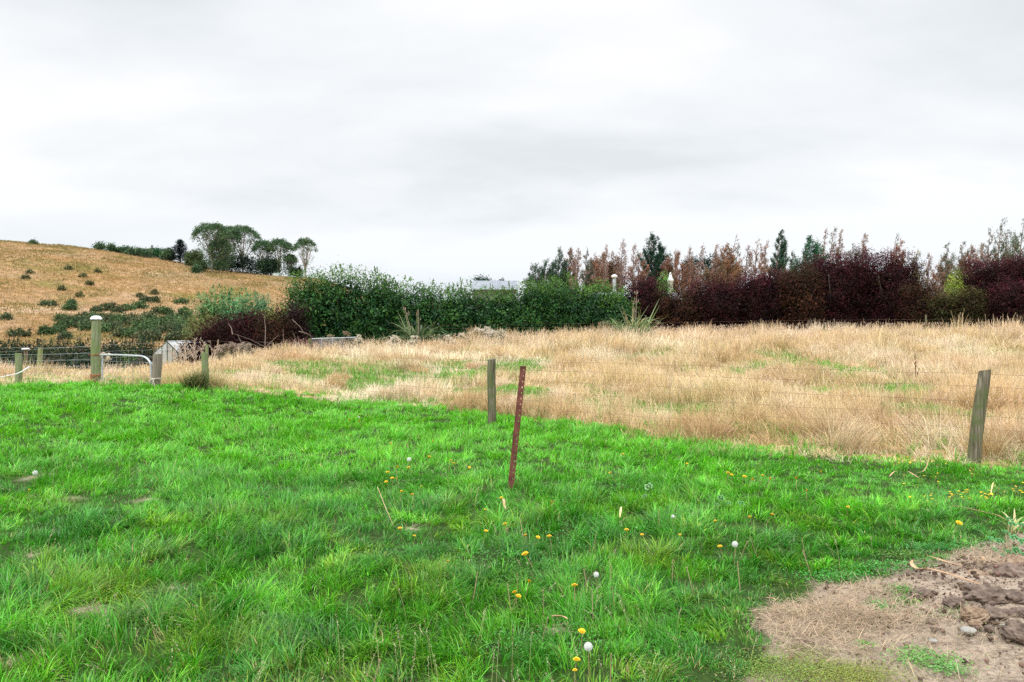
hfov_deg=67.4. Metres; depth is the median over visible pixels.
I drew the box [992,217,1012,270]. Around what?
windbreak tree
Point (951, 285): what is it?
lime tree
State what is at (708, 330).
wire fence
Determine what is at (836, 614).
straw litter
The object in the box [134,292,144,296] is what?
scrub bush
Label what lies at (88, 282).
scrub bush
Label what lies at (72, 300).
scrub bush
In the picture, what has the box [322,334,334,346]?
flowering weed
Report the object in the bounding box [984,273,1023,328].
purple bush
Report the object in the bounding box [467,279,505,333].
hedge bush
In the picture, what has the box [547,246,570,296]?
windbreak tree
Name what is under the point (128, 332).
scrub bush
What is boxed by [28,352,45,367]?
valley bush
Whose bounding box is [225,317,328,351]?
brush heap
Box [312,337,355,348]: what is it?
gate
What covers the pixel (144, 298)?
scrub bush
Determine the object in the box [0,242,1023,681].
ground
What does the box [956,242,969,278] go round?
windbreak tree
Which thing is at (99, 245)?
hill tree
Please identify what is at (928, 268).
windbreak tree
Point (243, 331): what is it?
purple bush
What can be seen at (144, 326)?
scrub bush
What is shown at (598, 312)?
hedge bush
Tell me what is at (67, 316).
scrub bush
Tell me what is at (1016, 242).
windbreak tree
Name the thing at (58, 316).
scrub bush
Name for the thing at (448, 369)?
paddock green grass
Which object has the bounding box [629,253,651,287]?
windbreak tree
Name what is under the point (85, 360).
valley bush
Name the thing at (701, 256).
windbreak tree
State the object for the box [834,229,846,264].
windbreak tree
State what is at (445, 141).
sky
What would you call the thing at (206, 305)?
willow bush
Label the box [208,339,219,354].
dead weed stems
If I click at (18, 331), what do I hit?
scrub bush
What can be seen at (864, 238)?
windbreak tree
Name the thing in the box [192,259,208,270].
hill tree
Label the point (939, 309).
purple bush
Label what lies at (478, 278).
distant tree
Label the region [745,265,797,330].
purple bush
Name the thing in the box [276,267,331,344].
hedge bush
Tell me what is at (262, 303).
willow bush
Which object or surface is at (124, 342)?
valley bush
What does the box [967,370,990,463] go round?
fence post
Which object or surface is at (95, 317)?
post cap
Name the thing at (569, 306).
hedge bush
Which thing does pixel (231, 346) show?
flowering weed
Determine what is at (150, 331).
scrub bush
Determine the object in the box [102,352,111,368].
flowering weed
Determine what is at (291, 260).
gum tree
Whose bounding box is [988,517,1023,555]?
mallow plant
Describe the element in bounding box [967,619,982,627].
soil clod
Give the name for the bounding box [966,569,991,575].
soil clod
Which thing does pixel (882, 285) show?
purple bush
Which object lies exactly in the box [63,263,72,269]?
scrub bush
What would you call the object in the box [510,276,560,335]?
hedge bush
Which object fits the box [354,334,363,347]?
flowering weed
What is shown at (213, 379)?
grass tussock
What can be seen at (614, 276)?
house
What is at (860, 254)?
purple bush
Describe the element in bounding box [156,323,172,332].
scrub bush
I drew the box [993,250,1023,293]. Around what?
purple bush
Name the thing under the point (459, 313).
hedge bush
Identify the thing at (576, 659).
dandelion
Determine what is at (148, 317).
scrub bush
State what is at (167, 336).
scrub bush
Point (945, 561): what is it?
fallen flax leaf
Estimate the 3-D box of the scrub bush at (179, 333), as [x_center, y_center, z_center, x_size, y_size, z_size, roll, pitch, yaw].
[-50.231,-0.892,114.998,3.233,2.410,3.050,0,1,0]
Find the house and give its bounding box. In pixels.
[594,272,681,298]
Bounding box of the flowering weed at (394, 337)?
[386,334,399,346]
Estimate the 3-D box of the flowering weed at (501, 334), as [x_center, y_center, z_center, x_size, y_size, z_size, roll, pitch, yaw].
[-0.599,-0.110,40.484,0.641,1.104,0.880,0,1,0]
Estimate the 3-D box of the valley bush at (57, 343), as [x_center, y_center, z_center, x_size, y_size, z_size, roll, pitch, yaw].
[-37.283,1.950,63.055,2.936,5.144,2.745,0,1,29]
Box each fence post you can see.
[14,353,22,382]
[24,349,27,366]
[37,348,42,367]
[91,319,100,382]
[150,354,161,385]
[201,353,208,388]
[205,345,208,354]
[308,338,311,349]
[487,358,495,424]
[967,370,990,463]
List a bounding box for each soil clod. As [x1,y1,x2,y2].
[904,596,916,602]
[909,586,933,597]
[926,618,937,624]
[930,626,939,631]
[942,596,964,608]
[959,606,990,623]
[961,584,1009,604]
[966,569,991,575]
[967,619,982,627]
[981,604,1008,621]
[983,625,994,631]
[992,563,1023,578]
[997,554,1023,563]
[998,619,1023,644]
[1002,608,1018,616]
[1005,589,1023,603]
[1010,607,1023,616]
[1018,580,1023,591]
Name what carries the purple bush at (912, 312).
on the ground at (964, 648)
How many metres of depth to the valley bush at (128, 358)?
40.84 m
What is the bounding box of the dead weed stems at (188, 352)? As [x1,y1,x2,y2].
[174,340,206,364]
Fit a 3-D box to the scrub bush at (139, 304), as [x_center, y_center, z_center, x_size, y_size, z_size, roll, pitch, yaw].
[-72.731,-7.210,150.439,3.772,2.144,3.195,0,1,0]
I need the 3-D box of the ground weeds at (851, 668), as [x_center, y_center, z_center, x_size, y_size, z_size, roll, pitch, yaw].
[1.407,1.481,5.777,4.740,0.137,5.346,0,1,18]
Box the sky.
[0,0,1023,322]
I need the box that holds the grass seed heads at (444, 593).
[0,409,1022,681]
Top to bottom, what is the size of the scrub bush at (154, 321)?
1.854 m
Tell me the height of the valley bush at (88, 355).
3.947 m
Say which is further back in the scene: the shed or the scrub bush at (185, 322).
the scrub bush at (185, 322)
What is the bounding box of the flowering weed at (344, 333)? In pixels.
[338,331,354,348]
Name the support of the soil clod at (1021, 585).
on the ground at (964, 648)
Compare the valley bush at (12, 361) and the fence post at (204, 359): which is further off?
the valley bush at (12, 361)
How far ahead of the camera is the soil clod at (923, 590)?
4.57 m
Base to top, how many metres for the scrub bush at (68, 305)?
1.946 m
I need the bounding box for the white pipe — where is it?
[0,366,29,377]
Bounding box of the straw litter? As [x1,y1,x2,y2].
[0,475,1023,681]
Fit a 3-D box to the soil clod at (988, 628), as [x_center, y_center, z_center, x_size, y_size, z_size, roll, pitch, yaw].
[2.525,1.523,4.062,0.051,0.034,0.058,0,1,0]
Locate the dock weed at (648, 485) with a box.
[641,482,652,497]
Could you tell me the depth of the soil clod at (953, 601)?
4.41 m
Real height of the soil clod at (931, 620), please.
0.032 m
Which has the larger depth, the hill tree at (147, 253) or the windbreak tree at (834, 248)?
the hill tree at (147, 253)
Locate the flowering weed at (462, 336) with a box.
[456,332,468,340]
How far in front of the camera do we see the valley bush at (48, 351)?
57.89 m
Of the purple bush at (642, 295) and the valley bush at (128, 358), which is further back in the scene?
the purple bush at (642, 295)
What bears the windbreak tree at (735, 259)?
on the ground at (964, 648)
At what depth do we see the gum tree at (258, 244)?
227.29 m
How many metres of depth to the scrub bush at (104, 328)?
121.40 m
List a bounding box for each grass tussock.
[169,365,217,389]
[200,367,238,387]
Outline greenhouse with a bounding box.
[154,340,188,366]
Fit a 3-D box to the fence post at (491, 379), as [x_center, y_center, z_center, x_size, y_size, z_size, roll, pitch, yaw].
[-0.345,1.033,13.016,0.157,1.478,0.153,0,1,0]
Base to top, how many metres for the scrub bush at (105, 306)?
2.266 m
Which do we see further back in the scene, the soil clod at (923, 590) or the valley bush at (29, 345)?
the valley bush at (29, 345)
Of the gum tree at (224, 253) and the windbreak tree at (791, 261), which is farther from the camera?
the gum tree at (224, 253)
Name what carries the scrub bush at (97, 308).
on the ground at (964, 648)
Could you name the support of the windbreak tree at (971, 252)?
on the ground at (964, 648)
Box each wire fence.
[0,347,90,380]
[2,342,194,368]
[206,340,1023,459]
[420,319,1019,334]
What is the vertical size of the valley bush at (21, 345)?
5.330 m
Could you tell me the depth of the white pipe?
17.16 m
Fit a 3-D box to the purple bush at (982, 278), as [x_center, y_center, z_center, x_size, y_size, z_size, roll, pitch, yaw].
[32.236,-3.131,52.045,4.551,6.063,3.881,0,1,17]
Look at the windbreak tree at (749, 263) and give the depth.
86.03 m
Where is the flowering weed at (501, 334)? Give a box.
[495,329,506,341]
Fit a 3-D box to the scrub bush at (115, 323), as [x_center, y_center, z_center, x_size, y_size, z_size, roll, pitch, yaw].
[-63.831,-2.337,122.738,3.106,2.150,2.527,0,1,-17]
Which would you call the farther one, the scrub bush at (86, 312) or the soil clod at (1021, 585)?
the scrub bush at (86, 312)
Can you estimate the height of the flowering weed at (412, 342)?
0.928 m
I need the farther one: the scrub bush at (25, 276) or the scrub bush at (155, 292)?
the scrub bush at (25, 276)
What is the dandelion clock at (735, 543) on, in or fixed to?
on the ground at (964, 648)
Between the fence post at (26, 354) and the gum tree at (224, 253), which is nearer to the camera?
the fence post at (26, 354)
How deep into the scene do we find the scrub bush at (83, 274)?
176.43 m
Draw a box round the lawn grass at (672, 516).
[0,378,1023,681]
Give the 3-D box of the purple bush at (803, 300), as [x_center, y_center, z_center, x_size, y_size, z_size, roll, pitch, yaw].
[18.693,-2.661,49.927,4.018,5.296,3.207,0,1,0]
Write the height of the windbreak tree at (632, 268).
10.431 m
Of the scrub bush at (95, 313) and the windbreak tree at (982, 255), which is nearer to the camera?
the windbreak tree at (982, 255)
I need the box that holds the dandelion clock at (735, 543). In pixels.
[732,541,737,563]
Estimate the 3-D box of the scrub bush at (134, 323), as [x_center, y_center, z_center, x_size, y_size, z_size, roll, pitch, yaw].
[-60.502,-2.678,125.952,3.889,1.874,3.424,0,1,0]
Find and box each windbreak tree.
[523,262,543,295]
[531,257,563,297]
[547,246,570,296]
[561,246,574,290]
[569,248,588,296]
[580,248,594,295]
[581,256,612,291]
[586,252,627,291]
[602,244,608,287]
[602,251,626,291]
[614,238,628,291]
[623,243,640,290]
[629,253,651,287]
[637,231,673,289]
[657,249,696,297]
[677,258,703,298]
[682,247,696,288]
[693,243,705,291]
[697,259,730,290]
[710,244,719,284]
[716,242,741,289]
[729,234,742,292]
[741,245,755,285]
[746,236,768,278]
[758,239,770,280]
[767,229,790,277]
[787,249,795,273]
[790,235,839,278]
[820,229,827,259]
[827,226,837,262]
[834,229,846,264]
[844,244,858,266]
[860,233,868,270]
[889,234,900,264]
[891,237,905,264]
[911,250,925,287]
[921,254,935,287]
[927,260,949,298]
[932,253,959,295]
[935,243,964,296]
[955,244,997,292]
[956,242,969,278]
[972,244,991,286]
[975,228,998,266]
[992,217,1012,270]
[997,232,1019,264]
[1006,218,1023,274]
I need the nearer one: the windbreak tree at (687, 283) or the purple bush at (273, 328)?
the purple bush at (273, 328)
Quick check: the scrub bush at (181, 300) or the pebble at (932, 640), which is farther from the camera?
the scrub bush at (181, 300)
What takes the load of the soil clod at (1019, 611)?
on the ground at (964, 648)
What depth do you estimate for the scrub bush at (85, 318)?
131.34 m
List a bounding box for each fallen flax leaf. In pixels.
[910,560,978,583]
[927,555,962,565]
[953,505,1005,519]
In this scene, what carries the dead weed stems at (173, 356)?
on the ground at (964, 648)
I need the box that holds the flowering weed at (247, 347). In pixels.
[235,342,255,356]
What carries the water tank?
on the ground at (964, 648)
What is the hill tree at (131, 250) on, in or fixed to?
on the ground at (964, 648)
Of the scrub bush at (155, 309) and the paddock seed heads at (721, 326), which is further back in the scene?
the scrub bush at (155, 309)
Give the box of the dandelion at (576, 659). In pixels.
[573,657,580,681]
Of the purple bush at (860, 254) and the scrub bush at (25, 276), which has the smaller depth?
the purple bush at (860, 254)
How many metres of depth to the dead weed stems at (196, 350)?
25.00 m
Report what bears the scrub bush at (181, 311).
on the ground at (964, 648)
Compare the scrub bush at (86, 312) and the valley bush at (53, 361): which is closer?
the valley bush at (53, 361)
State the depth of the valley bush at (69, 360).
41.94 m
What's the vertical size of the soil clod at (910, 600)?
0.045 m
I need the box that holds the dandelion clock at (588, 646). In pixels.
[584,642,592,681]
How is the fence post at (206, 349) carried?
on the ground at (964, 648)
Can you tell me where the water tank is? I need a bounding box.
[272,272,281,275]
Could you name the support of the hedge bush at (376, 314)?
on the ground at (964, 648)
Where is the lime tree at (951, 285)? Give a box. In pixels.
[943,264,968,300]
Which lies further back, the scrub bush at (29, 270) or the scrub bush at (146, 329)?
the scrub bush at (29, 270)
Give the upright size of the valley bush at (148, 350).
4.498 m
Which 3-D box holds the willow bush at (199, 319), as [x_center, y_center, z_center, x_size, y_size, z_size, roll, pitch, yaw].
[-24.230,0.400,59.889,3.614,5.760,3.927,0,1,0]
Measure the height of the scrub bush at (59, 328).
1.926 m
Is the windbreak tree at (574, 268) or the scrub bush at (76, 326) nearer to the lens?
the windbreak tree at (574, 268)
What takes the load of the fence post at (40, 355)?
on the ground at (964, 648)
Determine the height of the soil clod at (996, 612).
0.089 m
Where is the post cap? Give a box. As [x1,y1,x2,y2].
[90,316,101,318]
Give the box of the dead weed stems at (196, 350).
[189,337,204,365]
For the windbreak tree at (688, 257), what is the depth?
88.69 m
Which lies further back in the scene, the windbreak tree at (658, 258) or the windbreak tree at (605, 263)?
the windbreak tree at (658, 258)
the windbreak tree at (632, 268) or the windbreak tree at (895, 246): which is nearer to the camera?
the windbreak tree at (632, 268)
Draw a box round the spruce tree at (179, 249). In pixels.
[168,239,186,262]
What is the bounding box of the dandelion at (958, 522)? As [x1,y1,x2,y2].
[952,520,962,536]
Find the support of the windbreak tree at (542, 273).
on the ground at (964, 648)
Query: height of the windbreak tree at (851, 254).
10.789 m
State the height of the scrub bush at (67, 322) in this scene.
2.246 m
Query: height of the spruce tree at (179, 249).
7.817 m
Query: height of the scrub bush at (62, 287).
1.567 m
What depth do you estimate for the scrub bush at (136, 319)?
130.01 m
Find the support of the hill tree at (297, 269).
on the ground at (964, 648)
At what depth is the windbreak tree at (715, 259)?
82.29 m
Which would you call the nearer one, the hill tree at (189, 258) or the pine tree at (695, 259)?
the pine tree at (695, 259)
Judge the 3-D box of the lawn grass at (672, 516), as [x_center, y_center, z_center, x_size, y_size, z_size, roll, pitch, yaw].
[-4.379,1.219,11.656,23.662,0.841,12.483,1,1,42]
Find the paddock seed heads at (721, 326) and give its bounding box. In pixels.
[0,321,1023,411]
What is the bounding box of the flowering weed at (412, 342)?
[404,335,418,347]
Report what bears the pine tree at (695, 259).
on the ground at (964, 648)
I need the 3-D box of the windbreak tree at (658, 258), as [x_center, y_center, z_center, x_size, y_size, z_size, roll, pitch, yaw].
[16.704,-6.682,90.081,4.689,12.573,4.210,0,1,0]
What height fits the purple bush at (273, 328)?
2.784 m
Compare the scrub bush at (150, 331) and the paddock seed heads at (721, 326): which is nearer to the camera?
the paddock seed heads at (721, 326)
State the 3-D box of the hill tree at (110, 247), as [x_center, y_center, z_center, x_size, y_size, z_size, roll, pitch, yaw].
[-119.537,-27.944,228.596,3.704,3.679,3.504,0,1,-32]
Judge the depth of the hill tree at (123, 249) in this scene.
229.64 m
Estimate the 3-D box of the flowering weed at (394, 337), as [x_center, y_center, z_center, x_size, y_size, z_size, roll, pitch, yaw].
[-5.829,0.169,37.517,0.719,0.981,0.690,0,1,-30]
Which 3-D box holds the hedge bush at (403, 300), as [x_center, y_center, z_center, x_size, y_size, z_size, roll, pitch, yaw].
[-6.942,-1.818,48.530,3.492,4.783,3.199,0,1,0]
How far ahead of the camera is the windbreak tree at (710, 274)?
82.30 m
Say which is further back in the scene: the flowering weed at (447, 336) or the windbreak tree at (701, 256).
the windbreak tree at (701, 256)
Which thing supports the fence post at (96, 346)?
on the ground at (964, 648)
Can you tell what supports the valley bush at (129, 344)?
on the ground at (964, 648)
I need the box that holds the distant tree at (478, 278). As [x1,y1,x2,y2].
[467,273,485,285]
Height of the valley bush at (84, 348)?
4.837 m
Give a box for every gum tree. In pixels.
[190,221,234,271]
[205,238,233,272]
[216,225,243,270]
[224,224,261,272]
[250,240,275,274]
[263,238,295,274]
[282,253,298,275]
[292,237,318,277]
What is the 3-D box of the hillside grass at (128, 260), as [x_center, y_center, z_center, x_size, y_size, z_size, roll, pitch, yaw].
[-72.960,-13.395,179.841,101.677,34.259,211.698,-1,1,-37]
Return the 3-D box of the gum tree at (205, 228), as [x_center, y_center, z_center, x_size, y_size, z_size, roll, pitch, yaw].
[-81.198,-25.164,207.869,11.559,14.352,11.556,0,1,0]
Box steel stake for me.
[507,366,525,488]
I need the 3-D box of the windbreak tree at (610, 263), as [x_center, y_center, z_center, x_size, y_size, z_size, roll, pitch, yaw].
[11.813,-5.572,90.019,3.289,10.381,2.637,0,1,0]
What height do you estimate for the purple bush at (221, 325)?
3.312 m
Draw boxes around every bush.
[0,312,13,320]
[0,335,20,364]
[2,349,30,368]
[6,325,33,336]
[10,334,27,352]
[18,333,48,363]
[19,274,31,278]
[24,268,35,273]
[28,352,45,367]
[30,337,62,366]
[32,349,68,369]
[34,323,54,334]
[37,299,58,305]
[50,323,67,333]
[50,334,74,360]
[51,312,66,320]
[52,316,75,327]
[55,331,74,339]
[56,336,86,368]
[57,284,66,290]
[58,354,81,370]
[59,301,81,310]
[60,314,82,318]
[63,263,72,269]
[65,298,77,304]
[65,349,90,370]
[67,337,90,361]
[69,314,85,321]
[71,320,89,327]
[74,272,86,276]
[74,291,85,296]
[76,310,95,316]
[76,319,91,330]
[79,314,90,321]
[84,280,93,284]
[87,336,123,359]
[87,337,109,362]
[88,305,102,312]
[88,310,103,316]
[89,349,131,370]
[99,301,118,310]
[100,311,120,318]
[101,319,124,326]
[101,322,116,332]
[103,337,134,353]
[106,320,121,330]
[108,303,128,312]
[108,313,128,322]
[108,323,128,332]
[110,327,124,336]
[117,345,143,370]
[118,334,144,358]
[119,302,138,310]
[119,327,134,337]
[121,346,152,369]
[122,312,137,320]
[125,317,144,324]
[128,315,146,322]
[129,319,151,327]
[129,336,159,358]
[131,299,150,308]
[131,327,147,338]
[133,322,154,329]
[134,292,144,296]
[135,310,157,317]
[136,320,155,325]
[137,328,161,339]
[137,331,157,341]
[139,294,149,301]
[143,313,161,321]
[148,318,159,325]
[148,329,162,340]
[149,289,159,294]
[149,296,160,302]
[151,305,161,313]
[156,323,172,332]
[157,306,174,314]
[157,316,171,324]
[161,319,175,325]
[161,331,181,341]
[165,327,187,341]
[166,324,187,333]
[171,296,190,303]
[172,313,191,321]
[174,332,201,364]
[175,304,193,315]
[175,320,192,326]
[178,310,220,340]
[180,315,219,365]
[181,283,240,335]
[206,309,242,359]
[214,287,267,323]
[220,303,280,351]
[246,311,302,350]
[249,291,273,316]
[258,302,291,318]
[267,299,317,346]
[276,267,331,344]
[301,255,373,343]
[351,265,401,343]
[379,275,425,341]
[408,278,454,341]
[437,277,481,340]
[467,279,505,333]
[486,281,528,336]
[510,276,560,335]
[534,270,594,335]
[575,276,625,333]
[596,287,639,332]
[616,269,674,330]
[647,284,708,331]
[684,271,745,331]
[723,271,775,329]
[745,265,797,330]
[769,261,831,331]
[793,243,871,329]
[839,243,879,329]
[849,246,931,329]
[887,276,942,329]
[911,289,960,330]
[943,284,992,329]
[955,252,1017,316]
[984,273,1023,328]
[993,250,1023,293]
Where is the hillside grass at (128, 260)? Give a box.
[0,240,338,353]
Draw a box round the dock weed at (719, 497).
[714,495,744,506]
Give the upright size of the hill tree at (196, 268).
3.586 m
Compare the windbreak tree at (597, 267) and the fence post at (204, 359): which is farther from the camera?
the windbreak tree at (597, 267)
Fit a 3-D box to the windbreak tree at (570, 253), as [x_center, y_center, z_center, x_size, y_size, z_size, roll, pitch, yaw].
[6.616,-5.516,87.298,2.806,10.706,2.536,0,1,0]
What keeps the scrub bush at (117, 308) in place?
on the ground at (964, 648)
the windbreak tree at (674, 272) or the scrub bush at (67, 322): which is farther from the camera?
the scrub bush at (67, 322)
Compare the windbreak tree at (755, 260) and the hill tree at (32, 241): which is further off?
the hill tree at (32, 241)
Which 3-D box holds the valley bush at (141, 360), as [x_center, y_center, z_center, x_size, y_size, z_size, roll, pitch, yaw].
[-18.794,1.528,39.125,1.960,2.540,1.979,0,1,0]
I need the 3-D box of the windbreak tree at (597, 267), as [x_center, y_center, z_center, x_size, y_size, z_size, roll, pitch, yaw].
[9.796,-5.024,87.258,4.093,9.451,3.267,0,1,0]
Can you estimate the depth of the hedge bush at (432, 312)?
48.50 m
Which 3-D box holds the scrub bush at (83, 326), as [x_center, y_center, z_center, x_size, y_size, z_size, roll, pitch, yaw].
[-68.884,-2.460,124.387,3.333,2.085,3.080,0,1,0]
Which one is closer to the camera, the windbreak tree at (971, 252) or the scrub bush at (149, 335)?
the windbreak tree at (971, 252)
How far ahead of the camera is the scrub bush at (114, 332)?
116.83 m
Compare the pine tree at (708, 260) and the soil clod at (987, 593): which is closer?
the soil clod at (987, 593)
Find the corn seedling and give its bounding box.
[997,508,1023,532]
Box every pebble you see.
[928,638,937,642]
[960,626,976,633]
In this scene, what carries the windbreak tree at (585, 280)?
on the ground at (964, 648)
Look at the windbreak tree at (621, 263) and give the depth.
87.01 m
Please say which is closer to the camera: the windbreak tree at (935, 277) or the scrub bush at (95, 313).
the windbreak tree at (935, 277)
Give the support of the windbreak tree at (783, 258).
on the ground at (964, 648)
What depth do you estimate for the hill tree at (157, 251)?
232.03 m
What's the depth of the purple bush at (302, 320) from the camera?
42.68 m
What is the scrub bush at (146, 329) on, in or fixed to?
on the ground at (964, 648)
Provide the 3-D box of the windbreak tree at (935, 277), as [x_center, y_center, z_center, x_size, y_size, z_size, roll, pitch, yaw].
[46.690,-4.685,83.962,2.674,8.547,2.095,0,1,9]
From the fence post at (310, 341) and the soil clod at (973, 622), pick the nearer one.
the soil clod at (973, 622)
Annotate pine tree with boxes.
[679,253,711,291]
[698,252,726,279]
[731,261,746,287]
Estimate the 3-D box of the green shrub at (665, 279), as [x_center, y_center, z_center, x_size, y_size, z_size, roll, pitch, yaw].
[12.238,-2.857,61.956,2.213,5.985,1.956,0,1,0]
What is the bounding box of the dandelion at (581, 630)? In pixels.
[578,628,585,651]
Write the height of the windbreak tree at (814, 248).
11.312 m
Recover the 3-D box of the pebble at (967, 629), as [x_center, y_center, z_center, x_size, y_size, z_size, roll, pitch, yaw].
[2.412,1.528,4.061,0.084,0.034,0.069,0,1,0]
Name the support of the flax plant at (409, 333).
on the ground at (964, 648)
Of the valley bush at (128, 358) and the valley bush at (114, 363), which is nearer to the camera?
the valley bush at (114, 363)
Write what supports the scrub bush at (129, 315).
on the ground at (964, 648)
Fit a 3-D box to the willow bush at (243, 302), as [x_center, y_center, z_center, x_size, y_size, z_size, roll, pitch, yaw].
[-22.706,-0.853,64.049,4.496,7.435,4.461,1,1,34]
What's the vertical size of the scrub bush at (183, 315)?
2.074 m
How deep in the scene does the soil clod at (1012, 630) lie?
3.92 m
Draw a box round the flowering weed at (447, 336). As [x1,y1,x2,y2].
[441,335,456,343]
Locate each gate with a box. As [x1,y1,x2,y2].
[100,354,151,385]
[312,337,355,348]
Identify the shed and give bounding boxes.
[471,280,516,305]
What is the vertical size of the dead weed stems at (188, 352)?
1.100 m
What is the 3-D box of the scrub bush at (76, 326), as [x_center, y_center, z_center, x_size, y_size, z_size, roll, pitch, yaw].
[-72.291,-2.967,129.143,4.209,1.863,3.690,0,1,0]
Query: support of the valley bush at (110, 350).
on the ground at (964, 648)
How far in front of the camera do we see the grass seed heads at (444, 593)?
3.96 m
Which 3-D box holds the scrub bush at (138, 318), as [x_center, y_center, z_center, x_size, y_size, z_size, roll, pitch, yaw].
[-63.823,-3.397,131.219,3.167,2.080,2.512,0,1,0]
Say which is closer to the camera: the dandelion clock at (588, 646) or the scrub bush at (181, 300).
the dandelion clock at (588, 646)
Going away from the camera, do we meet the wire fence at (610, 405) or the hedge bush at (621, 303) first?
the wire fence at (610, 405)
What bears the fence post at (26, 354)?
on the ground at (964, 648)
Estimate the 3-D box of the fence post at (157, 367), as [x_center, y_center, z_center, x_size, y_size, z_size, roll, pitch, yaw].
[-7.930,0.826,17.113,0.268,1.083,0.220,0,1,0]
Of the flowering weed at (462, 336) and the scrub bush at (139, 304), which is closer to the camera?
the flowering weed at (462, 336)
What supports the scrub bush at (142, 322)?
on the ground at (964, 648)
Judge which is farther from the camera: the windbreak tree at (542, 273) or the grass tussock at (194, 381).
the windbreak tree at (542, 273)
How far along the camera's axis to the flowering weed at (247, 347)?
31.01 m
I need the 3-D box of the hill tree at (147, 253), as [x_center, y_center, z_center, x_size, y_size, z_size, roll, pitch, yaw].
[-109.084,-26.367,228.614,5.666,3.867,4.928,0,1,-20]
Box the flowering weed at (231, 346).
[212,341,239,359]
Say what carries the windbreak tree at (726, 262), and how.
on the ground at (964, 648)
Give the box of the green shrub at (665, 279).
[650,271,676,297]
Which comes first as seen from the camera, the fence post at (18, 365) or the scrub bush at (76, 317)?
the fence post at (18, 365)
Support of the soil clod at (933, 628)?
on the ground at (964, 648)
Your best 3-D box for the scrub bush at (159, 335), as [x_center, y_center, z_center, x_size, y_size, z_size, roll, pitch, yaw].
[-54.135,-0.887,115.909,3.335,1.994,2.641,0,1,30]
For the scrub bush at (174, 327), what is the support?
on the ground at (964, 648)
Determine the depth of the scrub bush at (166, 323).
125.12 m
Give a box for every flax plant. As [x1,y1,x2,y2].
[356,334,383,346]
[382,307,452,344]
[597,290,674,338]
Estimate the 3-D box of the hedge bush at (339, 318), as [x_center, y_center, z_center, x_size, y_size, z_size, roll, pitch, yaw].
[-10.649,-2.220,47.374,4.504,6.043,3.890,0,1,0]
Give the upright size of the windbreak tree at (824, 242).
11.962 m
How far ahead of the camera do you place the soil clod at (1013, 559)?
5.05 m
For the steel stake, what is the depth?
7.78 m
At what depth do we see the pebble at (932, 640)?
3.95 m
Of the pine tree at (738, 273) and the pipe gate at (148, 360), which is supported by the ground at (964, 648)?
the pine tree at (738, 273)
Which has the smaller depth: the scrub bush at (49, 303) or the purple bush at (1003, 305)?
the purple bush at (1003, 305)
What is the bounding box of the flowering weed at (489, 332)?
[467,326,497,341]
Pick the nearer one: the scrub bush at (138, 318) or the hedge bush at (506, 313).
the hedge bush at (506, 313)
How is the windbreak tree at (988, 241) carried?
on the ground at (964, 648)
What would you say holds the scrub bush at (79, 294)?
on the ground at (964, 648)
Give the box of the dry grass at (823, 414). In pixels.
[0,312,1023,467]
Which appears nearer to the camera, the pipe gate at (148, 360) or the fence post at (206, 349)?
the pipe gate at (148, 360)
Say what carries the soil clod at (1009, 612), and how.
on the ground at (964, 648)
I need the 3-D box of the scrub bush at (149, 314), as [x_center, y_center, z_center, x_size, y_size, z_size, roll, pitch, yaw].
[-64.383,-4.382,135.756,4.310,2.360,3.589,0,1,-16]
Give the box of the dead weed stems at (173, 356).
[169,349,189,362]
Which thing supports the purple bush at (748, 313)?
on the ground at (964, 648)
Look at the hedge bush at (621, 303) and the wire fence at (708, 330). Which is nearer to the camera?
the wire fence at (708, 330)
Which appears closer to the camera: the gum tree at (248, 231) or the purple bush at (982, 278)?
the purple bush at (982, 278)
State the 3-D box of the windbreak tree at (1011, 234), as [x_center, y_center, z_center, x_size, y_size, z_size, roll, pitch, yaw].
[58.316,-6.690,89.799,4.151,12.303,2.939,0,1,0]
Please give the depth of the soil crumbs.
4.62 m
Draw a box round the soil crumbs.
[749,532,1023,681]
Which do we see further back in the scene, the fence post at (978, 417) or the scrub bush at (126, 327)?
the scrub bush at (126, 327)
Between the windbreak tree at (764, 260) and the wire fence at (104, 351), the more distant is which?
the windbreak tree at (764, 260)
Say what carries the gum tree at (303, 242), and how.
on the ground at (964, 648)
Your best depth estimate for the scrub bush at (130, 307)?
146.50 m
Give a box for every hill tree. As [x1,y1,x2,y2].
[27,239,38,243]
[90,241,106,249]
[105,242,117,251]
[117,245,129,253]
[125,245,142,255]
[135,247,155,257]
[150,245,162,257]
[158,247,174,260]
[182,249,204,266]
[190,262,203,272]
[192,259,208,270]
[206,254,253,273]
[247,254,261,273]
[260,257,281,274]
[290,265,303,276]
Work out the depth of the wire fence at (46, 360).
17.62 m
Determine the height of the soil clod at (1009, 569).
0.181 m
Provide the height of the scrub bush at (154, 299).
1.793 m
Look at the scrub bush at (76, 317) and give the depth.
131.58 m
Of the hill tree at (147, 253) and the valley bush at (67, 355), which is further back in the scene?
the hill tree at (147, 253)
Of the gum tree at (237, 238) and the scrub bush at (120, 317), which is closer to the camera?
the scrub bush at (120, 317)
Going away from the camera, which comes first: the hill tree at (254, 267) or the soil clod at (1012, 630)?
the soil clod at (1012, 630)
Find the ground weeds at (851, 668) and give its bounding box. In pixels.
[327,471,1020,681]
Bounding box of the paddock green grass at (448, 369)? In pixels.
[0,345,1023,464]
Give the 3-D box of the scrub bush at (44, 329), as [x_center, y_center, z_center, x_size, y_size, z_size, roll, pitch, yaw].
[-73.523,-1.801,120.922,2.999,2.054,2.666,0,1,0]

